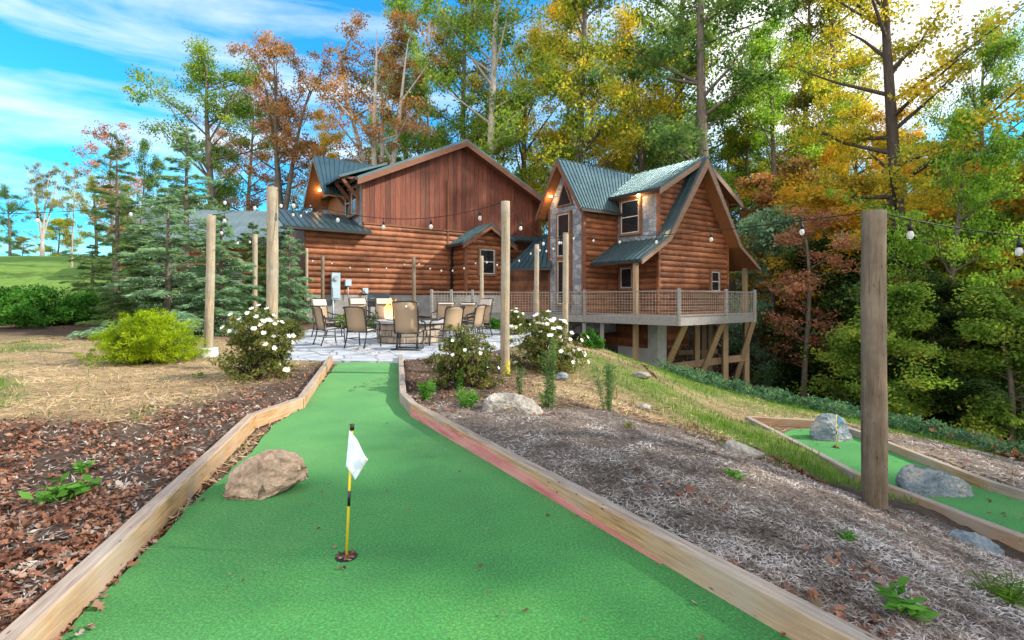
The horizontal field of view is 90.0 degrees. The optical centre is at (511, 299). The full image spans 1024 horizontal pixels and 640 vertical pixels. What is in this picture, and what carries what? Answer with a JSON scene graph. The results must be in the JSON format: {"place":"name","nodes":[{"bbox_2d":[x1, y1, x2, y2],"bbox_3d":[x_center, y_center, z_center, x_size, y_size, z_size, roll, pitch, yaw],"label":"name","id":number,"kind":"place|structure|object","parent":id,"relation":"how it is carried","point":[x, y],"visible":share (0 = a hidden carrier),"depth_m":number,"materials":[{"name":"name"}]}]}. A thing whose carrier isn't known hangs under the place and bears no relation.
{"place":"outdoors","nodes":[
{"label":"outdoors","id":0,"kind":"place"},
{"bbox_2d":[281,327,537,363],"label":"patio paving","id":1,"kind":"structure","parent":0,"point":[338,352],"depth_m":12.28,"materials":[{"name":"stone"}]},
{"bbox_2d":[343,306,381,348],"bbox_3d":[-3.675,0.667,12.522,0.676,1.014,0.693,0,0,23],"label":"patio chair","id":2,"kind":"object","parent":1,"relation":"on","point":[355,318],"visible":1,"depth_m":12.31,"materials":[{"name":"beige"}]},
{"bbox_2d":[390,301,425,350],"bbox_3d":[-2.432,0.603,12.093,0.720,1.148,0.687,0,0,5],"label":"patio chair","id":3,"kind":"object","parent":1,"relation":"on","point":[406,316],"visible":1,"depth_m":11.88,"materials":[{"name":"beige"}]},
{"bbox_2d":[374,304,446,343],"bbox_3d":[-2.750,0.532,14.100,2.054,1.211,2.054,0,0,0],"label":"fire pit","id":4,"kind":"object","parent":1,"relation":"on","point":[388,335],"visible":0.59,"depth_m":13.37,"materials":[{"name":"stone"}]},
{"bbox_2d":[429,306,464,345],"bbox_3d":[-1.615,0.660,12.879,0.693,1.014,0.676,0,0,43],"label":"patio chair","id":5,"kind":"object","parent":1,"relation":"on","point":[453,315],"visible":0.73,"depth_m":12.70,"materials":[{"name":"beige"}]},
{"bbox_2d":[0,337,995,537],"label":"grass","id":6,"kind":"structure","parent":0,"point":[792,460],"depth_m":7.88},
{"bbox_2d":[0,256,1023,639],"bbox_3d":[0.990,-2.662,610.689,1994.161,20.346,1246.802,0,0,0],"label":"ground","id":7,"kind":"structure","parent":0,"point":[28,270],"depth_m":5.24,"materials":[{"name":"soil"}]},
{"bbox_2d":[0,183,34,255],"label":"broadleaf tree","id":8,"kind":"object","parent":7,"relation":"on","point":[11,232],"visible":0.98,"depth_m":62.07,"materials":[{"name":"green plant"}]},
{"bbox_2d":[0,282,88,328],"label":"evergreen bush","id":9,"kind":"object","parent":7,"relation":"on","point":[25,308],"visible":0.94,"depth_m":16.99,"materials":[{"name":"green plant"}]},
{"bbox_2d":[22,162,69,255],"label":"broadleaf tree","id":10,"kind":"object","parent":7,"relation":"on","point":[43,195],"visible":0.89,"depth_m":46.86,"materials":[{"name":"beige plant"}]},
{"bbox_2d":[20,217,85,255],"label":"broadleaf tree","id":11,"kind":"object","parent":7,"relation":"on","point":[51,228],"visible":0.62,"depth_m":63.77,"materials":[{"name":"yellow plant"}]},
{"bbox_2d":[18,471,101,503],"bbox_3d":[-2.722,1.160,3.119,0.355,0.128,0.346,0,0,0],"label":"weed","id":12,"kind":"object","parent":7,"relation":"on","point":[77,487],"visible":0.98,"depth_m":3.11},
{"bbox_2d":[47,161,91,266],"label":"broadleaf tree","id":13,"kind":"object","parent":7,"relation":"on","point":[71,222],"visible":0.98,"depth_m":32.95,"materials":[{"name":"green plant"}]},
{"bbox_2d":[49,244,132,314],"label":"conifer tree","id":14,"kind":"object","parent":7,"relation":"on","point":[93,255],"visible":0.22,"depth_m":19.91,"materials":[{"name":"green plant"}]},
{"bbox_2d":[64,173,119,254],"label":"broadleaf tree","id":15,"kind":"object","parent":7,"relation":"on","point":[95,200],"visible":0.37,"depth_m":55.78,"materials":[{"name":"red plant"}]},
{"bbox_2d":[49,291,135,323],"bbox_3d":[-15.256,0.301,18.621,2.677,1.384,2.477,0,0,-38],"label":"evergreen bush","id":16,"kind":"object","parent":7,"relation":"on","point":[86,299],"visible":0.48,"depth_m":18.09,"materials":[{"name":"green plant"}]},
{"bbox_2d":[71,120,153,278],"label":"broadleaf tree","id":17,"kind":"object","parent":7,"relation":"on","point":[105,135],"visible":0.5,"depth_m":28.59,"materials":[{"name":"brown plant"}]},
{"bbox_2d":[62,131,164,319],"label":"conifer tree","id":18,"kind":"object","parent":7,"relation":"on","point":[108,213],"visible":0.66,"depth_m":17.43,"materials":[{"name":"green plant"}]},
{"bbox_2d":[0,414,255,639],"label":"border timber","id":19,"kind":"object","parent":7,"relation":"on","point":[56,609],"visible":0.96,"depth_m":2.36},
{"bbox_2d":[92,137,169,276],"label":"broadleaf tree","id":20,"kind":"object","parent":7,"relation":"on","point":[149,181],"visible":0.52,"depth_m":23.96,"materials":[{"name":"green plant"}]},
{"bbox_2d":[74,307,213,367],"bbox_3d":[-7.215,0.753,10.193,2.140,1.234,2.274,0,0,0],"label":"lime bush","id":21,"kind":"object","parent":7,"relation":"on","point":[149,336],"visible":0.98,"depth_m":9.89,"materials":[{"name":"green plant"}]},
{"bbox_2d":[73,223,216,338],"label":"conifer tree","id":22,"kind":"object","parent":7,"relation":"on","point":[120,304],"visible":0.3,"depth_m":15.77,"materials":[{"name":"green plant"}]},
{"bbox_2d":[94,126,234,312],"bbox_3d":[-12.832,-2.945,20.505,4.591,8.357,5.469,0,0,27],"label":"conifer tree","id":23,"kind":"object","parent":7,"relation":"on","point":[186,189],"visible":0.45,"depth_m":20.38,"materials":[{"name":"green plant"}]},
{"bbox_2d":[66,192,263,339],"bbox_3d":[-10.550,-0.704,16.053,4.657,5.229,4.631,0,0,4],"label":"conifer tree","id":24,"kind":"object","parent":7,"relation":"on","point":[167,250],"visible":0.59,"depth_m":15.57,"materials":[{"name":"green plant"}]},
{"bbox_2d":[98,208,294,284],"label":"outbuilding","id":25,"kind":"structure","parent":7,"relation":"on","point":[239,221],"depth_m":30.07,"materials":[{"name":"grey metal"}]},
{"bbox_2d":[118,33,290,210],"bbox_3d":[-21.274,-10.068,36.948,9.660,17.334,10.665,0,0,-17],"label":"broadleaf tree","id":26,"kind":"object","parent":7,"relation":"on","point":[201,71],"visible":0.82,"depth_m":35.83,"materials":[{"name":"green plant"}]},
{"bbox_2d":[197,214,218,357],"bbox_3d":[-6.643,-0.148,11.200,0.438,3.402,0.438,0,0,0],"label":"light post","id":27,"kind":"object","parent":7,"relation":"on","point":[210,279],"visible":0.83,"depth_m":11.13,"materials":[{"name":"wood"}]},
{"bbox_2d":[160,212,279,333],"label":"conifer tree","id":28,"kind":"object","parent":7,"relation":"on","point":[221,278],"visible":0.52,"depth_m":16.37,"materials":[{"name":"green plant"}]},
{"bbox_2d":[186,76,292,210],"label":"broadleaf tree","id":29,"kind":"object","parent":7,"relation":"on","point":[264,127],"visible":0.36,"depth_m":43.23,"materials":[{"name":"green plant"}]},
{"bbox_2d":[201,222,299,326],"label":"conifer tree","id":30,"kind":"object","parent":7,"relation":"on","point":[260,263],"visible":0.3,"depth_m":18.85,"materials":[{"name":"green plant"}]},
{"bbox_2d":[208,304,298,383],"bbox_3d":[-3.917,0.682,8.091,1.203,1.234,1.434,0,0,42],"label":"flowering shrub","id":31,"kind":"object","parent":7,"relation":"on","point":[267,351],"visible":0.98,"depth_m":7.90,"materials":[{"name":"green plant"}]},
{"bbox_2d":[225,217,310,318],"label":"conifer tree","id":32,"kind":"object","parent":7,"relation":"on","point":[280,239],"visible":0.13,"depth_m":20.35,"materials":[{"name":"green plant"}]},
{"bbox_2d":[266,186,278,364],"bbox_3d":[-4.356,-0.251,9.299,0.212,3.568,0.210,0,0,0],"label":"light post","id":33,"kind":"object","parent":7,"relation":"on","point":[272,263],"visible":0.71,"depth_m":9.22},
{"bbox_2d":[250,397,304,427],"bbox_3d":[-2.497,1.197,5.473,0.086,0.146,0.883,0,0,9],"label":"border timber","id":34,"kind":"object","parent":7,"relation":"on","point":[271,414],"visible":0.88,"depth_m":5.41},
{"bbox_2d":[223,28,342,209],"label":"broadleaf tree","id":35,"kind":"object","parent":7,"relation":"on","point":[278,108],"visible":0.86,"depth_m":37.42,"materials":[{"name":"brown plant"}]},
{"bbox_2d":[261,225,316,324],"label":"conifer tree","id":36,"kind":"object","parent":7,"relation":"on","point":[289,282],"visible":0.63,"depth_m":18.54,"materials":[{"name":"green plant"}]},
{"bbox_2d":[284,108,346,211],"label":"broadleaf tree","id":37,"kind":"object","parent":7,"relation":"on","point":[326,139],"visible":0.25,"depth_m":46.47,"materials":[{"name":"brown plant"}]},
{"bbox_2d":[293,6,453,165],"bbox_3d":[-9.835,-10.280,34.600,9.965,19.786,9.915,0,0,-42],"label":"broadleaf tree","id":38,"kind":"object","parent":7,"relation":"on","point":[395,68],"visible":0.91,"depth_m":34.94,"materials":[{"name":"orange plant"}]},
{"bbox_2d":[359,0,439,159],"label":"broadleaf tree","id":39,"kind":"object","parent":7,"relation":"on","point":[401,5],"visible":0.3,"depth_m":52.29,"materials":[{"name":"green plant"}]},
{"bbox_2d":[278,139,542,327],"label":"log house","id":40,"kind":"structure","parent":7,"relation":"on","point":[462,176],"depth_m":23.53,"materials":[{"name":"wood"}]},
{"bbox_2d":[0,341,822,629],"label":"soil crumbs","id":41,"kind":"object","parent":7,"relation":"on","point":[48,539],"visible":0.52,"depth_m":3.62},
{"bbox_2d":[0,334,827,639],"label":"fallen leaves","id":42,"kind":"object","parent":7,"relation":"on","point":[66,550],"visible":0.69,"depth_m":3.28,"materials":[{"name":"plant"}]},
{"bbox_2d":[349,56,483,162],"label":"broadleaf tree","id":43,"kind":"object","parent":7,"relation":"on","point":[439,140],"visible":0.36,"depth_m":40.73,"materials":[{"name":"plant"}]},
{"bbox_2d":[61,362,791,639],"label":"putting green","id":44,"kind":"object","parent":7,"relation":"on","point":[560,572],"visible":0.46,"depth_m":2.43,"materials":[{"name":"carpet"}]},
{"bbox_2d":[50,371,397,639],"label":"edge debris","id":45,"kind":"object","parent":44,"relation":"on","point":[98,604],"visible":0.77,"depth_m":2.26,"materials":[{"name":"brown plant"}]},
{"bbox_2d":[222,449,308,499],"bbox_3d":[-1.578,1.120,3.341,0.513,0.311,0.334,0,0,0],"label":"boulder","id":46,"kind":"object","parent":44,"relation":"on","point":[262,475],"visible":1,"depth_m":3.24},
{"bbox_2d":[335,424,367,561],"bbox_3d":[-0.774,0.942,2.487,0.170,0.675,0.103,0,0,0],"label":"golf flag","id":47,"kind":"object","parent":44,"relation":"on","point":[356,460],"visible":0.98,"depth_m":2.47,"materials":[{"name":"fabric"}]},
{"bbox_2d":[400,0,530,159],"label":"broadleaf tree","id":48,"kind":"object","parent":7,"relation":"on","point":[479,85],"visible":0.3,"depth_m":44.18,"materials":[{"name":"green plant"}]},
{"bbox_2d":[424,323,514,388],"bbox_3d":[-0.599,0.835,7.216,1.294,1.010,1.164,0,0,0],"label":"azalea shrub","id":49,"kind":"object","parent":7,"relation":"on","point":[457,348],"visible":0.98,"depth_m":7.13,"materials":[{"name":"green plant"}]},
{"bbox_2d":[409,0,567,182],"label":"broadleaf tree","id":50,"kind":"object","parent":7,"relation":"on","point":[496,132],"visible":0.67,"depth_m":35.50,"materials":[{"name":"green plant"}]},
{"bbox_2d":[500,201,509,374],"bbox_3d":[-0.112,-0.042,8.500,0.165,3.168,0.164,0,0,0],"label":"light post","id":51,"kind":"object","parent":7,"relation":"on","point":[505,296],"visible":0.89,"depth_m":8.44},
{"bbox_2d":[0,335,1017,557],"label":"straw","id":52,"kind":"object","parent":7,"relation":"on","point":[140,408],"visible":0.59,"depth_m":7.12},
{"bbox_2d":[482,392,543,414],"bbox_3d":[0.010,1.161,5.692,0.677,0.244,0.419,0,0,0],"label":"boulder","id":53,"kind":"object","parent":7,"relation":"on","point":[492,402],"visible":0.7,"depth_m":5.58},
{"bbox_2d":[453,15,595,234],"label":"broadleaf tree","id":54,"kind":"object","parent":7,"relation":"on","point":[525,123],"visible":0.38,"depth_m":44.51,"materials":[{"name":"green plant"}]},
{"bbox_2d":[62,362,1021,639],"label":"scattered leaves","id":55,"kind":"object","parent":7,"relation":"on","point":[814,598],"visible":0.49,"depth_m":2.47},
{"bbox_2d":[496,309,589,373],"bbox_3d":[0.547,0.768,9.101,1.726,1.206,1.569,0,0,0],"label":"flowering shrub","id":56,"kind":"object","parent":7,"relation":"on","point":[534,345],"visible":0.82,"depth_m":8.93,"materials":[{"name":"green plant"}]},
{"bbox_2d":[539,337,557,408],"bbox_3d":[0.455,0.858,6.016,0.221,0.865,0.332,0,0,41],"label":"weed","id":57,"kind":"object","parent":7,"relation":"on","point":[551,387],"visible":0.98,"depth_m":5.97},
{"bbox_2d":[562,233,568,346],"bbox_3d":[1.522,-0.119,14.599,0.177,3.558,0.176,0,0,0],"label":"light post","id":58,"kind":"object","parent":7,"relation":"on","point":[565,278],"visible":0.82,"depth_m":14.53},
{"bbox_2d":[531,0,618,153],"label":"broadleaf tree","id":59,"kind":"object","parent":7,"relation":"on","point":[566,37],"visible":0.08,"depth_m":49.33,"materials":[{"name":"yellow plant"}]},
{"bbox_2d":[519,0,653,195],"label":"broadleaf tree","id":60,"kind":"object","parent":7,"relation":"on","point":[574,123],"visible":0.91,"depth_m":35.32,"materials":[{"name":"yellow plant"}]},
{"bbox_2d":[430,288,756,385],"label":"deck","id":61,"kind":"structure","parent":7,"relation":"on","point":[700,351],"depth_m":20.55,"materials":[{"name":"wood"}]},
{"bbox_2d":[510,156,760,367],"bbox_3d":[5.259,-1.165,24.654,10.359,10.030,8.183,0,0,-35],"label":"log cabin","id":62,"kind":"object","parent":7,"relation":"on","point":[603,204],"visible":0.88,"depth_m":22.17,"materials":[{"name":"wood"}]},
{"bbox_2d":[555,258,572,305],"bbox_3d":[2.276,-0.750,22.452,0.165,2.080,0.950,0,0,-35],"label":"window","id":63,"kind":"structure","parent":62,"relation":"in","point":[559,262],"depth_m":22.52,"materials":[{"name":"black glass"}]},
{"bbox_2d":[555,210,572,258],"bbox_3d":[2.276,-2.825,22.452,0.165,2.030,0.950,0,0,-35],"label":"window","id":64,"kind":"structure","parent":62,"relation":"in","point":[564,220],"depth_m":22.43,"materials":[{"name":"black glass"}]},
{"bbox_2d":[619,196,641,235],"bbox_3d":[5.090,-3.550,22.023,0.165,1.580,1.180,0,0,-35],"label":"window","id":65,"kind":"structure","parent":62,"relation":"in","point":[630,223],"depth_m":21.95,"materials":[{"name":"black glass"}]},
{"bbox_2d":[410,403,881,639],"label":"border timber","id":66,"kind":"object","parent":7,"relation":"on","point":[781,610],"visible":0.91,"depth_m":2.39,"materials":[{"name":"wood"}]},
{"bbox_2d":[583,0,722,173],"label":"broadleaf tree","id":67,"kind":"object","parent":7,"relation":"on","point":[629,22],"visible":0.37,"depth_m":39.55,"materials":[{"name":"yellow plant"}]},
{"bbox_2d":[599,0,768,171],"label":"broadleaf tree","id":68,"kind":"object","parent":7,"relation":"on","point":[690,98],"visible":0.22,"depth_m":42.94,"materials":[{"name":"green plant"}]},
{"bbox_2d":[586,0,802,369],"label":"broadleaf tree","id":69,"kind":"object","parent":7,"relation":"on","point":[696,141],"visible":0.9,"depth_m":33.88,"materials":[{"name":"green plant"}]},
{"bbox_2d":[426,403,1023,639],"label":"mulch","id":70,"kind":"object","parent":7,"relation":"on","point":[901,625],"visible":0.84,"depth_m":2.96,"materials":[{"name":"wood"}]},
{"bbox_2d":[872,577,941,620],"bbox_3d":[1.657,1.296,2.183,0.282,0.143,0.225,0,0,-29],"label":"weed","id":71,"kind":"object","parent":70,"relation":"on","point":[909,606],"visible":0.89,"depth_m":2.17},
{"bbox_2d":[960,565,1023,608],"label":"weed","id":72,"kind":"object","parent":70,"relation":"on","point":[1009,596],"visible":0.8,"depth_m":2.74,"materials":[{"name":"green plant"}]},
{"bbox_2d":[712,57,788,330],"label":"broadleaf tree","id":73,"kind":"object","parent":7,"relation":"on","point":[740,162],"visible":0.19,"depth_m":42.06,"materials":[{"name":"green plant"}]},
{"bbox_2d":[708,120,816,297],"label":"broadleaf tree","id":74,"kind":"object","parent":7,"relation":"on","point":[732,286],"visible":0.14,"depth_m":43.30,"materials":[{"name":"orange plant"}]},
{"bbox_2d":[717,201,830,387],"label":"broadleaf tree","id":75,"kind":"object","parent":7,"relation":"on","point":[773,216],"visible":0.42,"depth_m":29.45,"materials":[{"name":"green plant"}]},
{"bbox_2d":[729,153,829,358],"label":"broadleaf tree","id":76,"kind":"object","parent":7,"relation":"on","point":[760,181],"visible":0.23,"depth_m":33.42,"materials":[{"name":"orange plant"}]},
{"bbox_2d":[729,167,840,363],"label":"broadleaf tree","id":77,"kind":"object","parent":7,"relation":"on","point":[793,179],"visible":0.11,"depth_m":32.75,"materials":[{"name":"orange plant"}]},
{"bbox_2d":[706,12,865,310],"bbox_3d":[19.105,-7.959,36.871,8.250,25.812,8.726,0,0,-31],"label":"broadleaf tree","id":78,"kind":"object","parent":7,"relation":"on","point":[770,90],"visible":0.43,"depth_m":36.20,"materials":[{"name":"green plant"}]},
{"bbox_2d":[745,416,857,480],"bbox_3d":[4.069,2.094,7.438,0.088,0.132,2.915,0,0,1],"label":"border timber","id":79,"kind":"object","parent":7,"relation":"on","point":[847,469],"visible":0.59,"depth_m":6.67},
{"bbox_2d":[755,205,860,396],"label":"broadleaf tree","id":80,"kind":"object","parent":7,"relation":"on","point":[796,286],"visible":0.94,"depth_m":23.91,"materials":[{"name":"brown plant"}]},
{"bbox_2d":[765,0,863,184],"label":"broadleaf tree","id":81,"kind":"object","parent":7,"relation":"on","point":[803,104],"visible":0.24,"depth_m":45.13,"materials":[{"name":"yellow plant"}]},
{"bbox_2d":[755,169,913,394],"bbox_3d":[16.868,-0.049,27.199,6.946,13.437,6.978,0,0,7],"label":"broadleaf tree","id":82,"kind":"object","parent":7,"relation":"on","point":[813,195],"visible":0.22,"depth_m":26.61,"materials":[{"name":"orange plant"}]},
{"bbox_2d":[758,235,914,408],"bbox_3d":[16.691,1.566,25.235,8.297,9.661,8.709,0,0,16],"label":"broadleaf tree","id":83,"kind":"object","parent":7,"relation":"on","point":[818,367],"visible":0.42,"depth_m":25.09,"materials":[{"name":"plant"}]},
{"bbox_2d":[652,359,1023,459],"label":"ground cover","id":84,"kind":"object","parent":7,"relation":"on","point":[906,423],"visible":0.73,"depth_m":11.90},
{"bbox_2d":[762,0,928,236],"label":"broadleaf tree","id":85,"kind":"object","parent":7,"relation":"on","point":[819,86],"visible":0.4,"depth_m":43.66,"materials":[{"name":"yellow plant"}]},
{"bbox_2d":[667,332,1023,461],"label":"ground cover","id":86,"kind":"object","parent":7,"relation":"on","point":[1014,452],"visible":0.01,"depth_m":18.88,"materials":[{"name":"green plant"}]},
{"bbox_2d":[740,223,962,427],"bbox_3d":[17.544,1.663,24.877,8.064,10.591,10.938,0,0,-17],"label":"broadleaf tree","id":87,"kind":"object","parent":7,"relation":"on","point":[854,298],"visible":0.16,"depth_m":24.37,"materials":[{"name":"green plant"}]},
{"bbox_2d":[819,73,912,233],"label":"broadleaf tree","id":88,"kind":"object","parent":7,"relation":"on","point":[864,108],"visible":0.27,"depth_m":36.81,"materials":[{"name":"yellow plant"}]},
{"bbox_2d":[784,280,962,418],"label":"broadleaf tree","id":89,"kind":"object","parent":7,"relation":"on","point":[902,300],"visible":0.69,"depth_m":18.38,"materials":[{"name":"green plant"}]},
{"bbox_2d":[860,209,887,510],"bbox_3d":[3.078,0.699,4.351,0.201,2.902,0.200,0,0,0],"label":"wooden post","id":90,"kind":"object","parent":7,"relation":"on","point":[874,390],"visible":0.84,"depth_m":4.28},
{"bbox_2d":[827,99,963,236],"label":"broadleaf tree","id":91,"kind":"object","parent":7,"relation":"on","point":[900,117],"visible":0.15,"depth_m":31.33,"materials":[{"name":"yellow plant"}]},
{"bbox_2d":[773,0,1023,339],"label":"broadleaf tree","id":92,"kind":"object","parent":7,"relation":"on","point":[896,180],"visible":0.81,"depth_m":24.21,"materials":[{"name":"yellow plant"}]},
{"bbox_2d":[783,428,1023,533],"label":"putting green","id":93,"kind":"object","parent":7,"relation":"on","point":[848,452],"visible":0.26,"depth_m":5.62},
{"bbox_2d":[809,413,852,441],"bbox_3d":[4.866,1.951,7.857,0.648,0.422,0.380,0,0,0],"label":"boulder","id":94,"kind":"object","parent":93,"relation":"on","point":[823,427],"visible":0.85,"depth_m":7.77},
{"bbox_2d":[895,464,973,497],"bbox_3d":[4.650,1.987,5.703,0.758,0.331,0.408,0,0,0],"label":"boulder","id":95,"kind":"object","parent":93,"relation":"on","point":[924,481],"visible":0.93,"depth_m":5.58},
{"bbox_2d":[822,100,1023,392],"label":"broadleaf tree","id":96,"kind":"object","parent":7,"relation":"on","point":[978,192],"visible":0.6,"depth_m":20.14,"materials":[{"name":"green plant"}]},
{"bbox_2d":[823,267,1023,429],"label":"broadleaf tree","id":97,"kind":"object","parent":7,"relation":"on","point":[943,288],"visible":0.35,"depth_m":19.17,"materials":[{"name":"green plant"}]},
{"bbox_2d":[840,203,1023,397],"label":"broadleaf tree","id":98,"kind":"object","parent":7,"relation":"on","point":[1006,211],"visible":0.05,"depth_m":25.76,"materials":[{"name":"green plant"}]},
{"bbox_2d":[848,425,1023,487],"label":"mulch","id":99,"kind":"object","parent":7,"relation":"on","point":[978,455],"visible":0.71,"depth_m":7.74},
{"bbox_2d":[854,472,1023,550],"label":"border timber","id":100,"kind":"object","parent":7,"relation":"on","point":[994,531],"visible":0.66,"depth_m":4.82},
{"bbox_2d":[888,441,992,490],"bbox_3d":[5.363,2.094,6.777,0.087,0.132,2.119,0,0,1],"label":"border timber","id":101,"kind":"object","parent":7,"relation":"on","point":[966,476],"visible":0.62,"depth_m":6.37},
{"bbox_2d":[882,131,1023,247],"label":"broadleaf tree","id":102,"kind":"object","parent":7,"relation":"on","point":[974,151],"visible":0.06,"depth_m":29.78,"materials":[{"name":"green plant"}]},
{"bbox_2d":[909,6,1023,164],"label":"broadleaf tree","id":103,"kind":"object","parent":7,"relation":"on","point":[1005,47],"visible":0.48,"depth_m":43.20,"materials":[{"name":"green plant"}]},
{"bbox_2d":[913,234,1023,409],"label":"broadleaf tree","id":104,"kind":"object","parent":7,"relation":"on","point":[965,271],"visible":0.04,"depth_m":24.31,"materials":[{"name":"green plant"}]},
{"bbox_2d":[921,153,1023,369],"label":"broadleaf tree","id":105,"kind":"object","parent":7,"relation":"on","point":[1000,203],"visible":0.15,"depth_m":25.79,"materials":[{"name":"green plant"}]},
{"bbox_2d":[927,285,1023,442],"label":"broadleaf tree","id":106,"kind":"object","parent":7,"relation":"on","point":[986,305],"visible":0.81,"depth_m":17.63,"materials":[{"name":"green plant"}]},
{"bbox_2d":[947,530,1004,556],"bbox_3d":[3.680,1.992,4.112,0.420,0.243,0.220,0,0,18],"label":"boulder","id":107,"kind":"object","parent":7,"relation":"on","point":[982,542],"visible":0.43,"depth_m":4.07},
{"bbox_2d":[941,306,1023,442],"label":"broadleaf tree","id":108,"kind":"object","parent":7,"relation":"on","point":[1004,394],"visible":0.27,"depth_m":17.98,"materials":[{"name":"green plant"}]},
{"bbox_2d":[0,0,1023,255],"label":"sky","id":109,"kind":"structure","parent":0,"point":[63,63],"materials":[{"name":"blue"}]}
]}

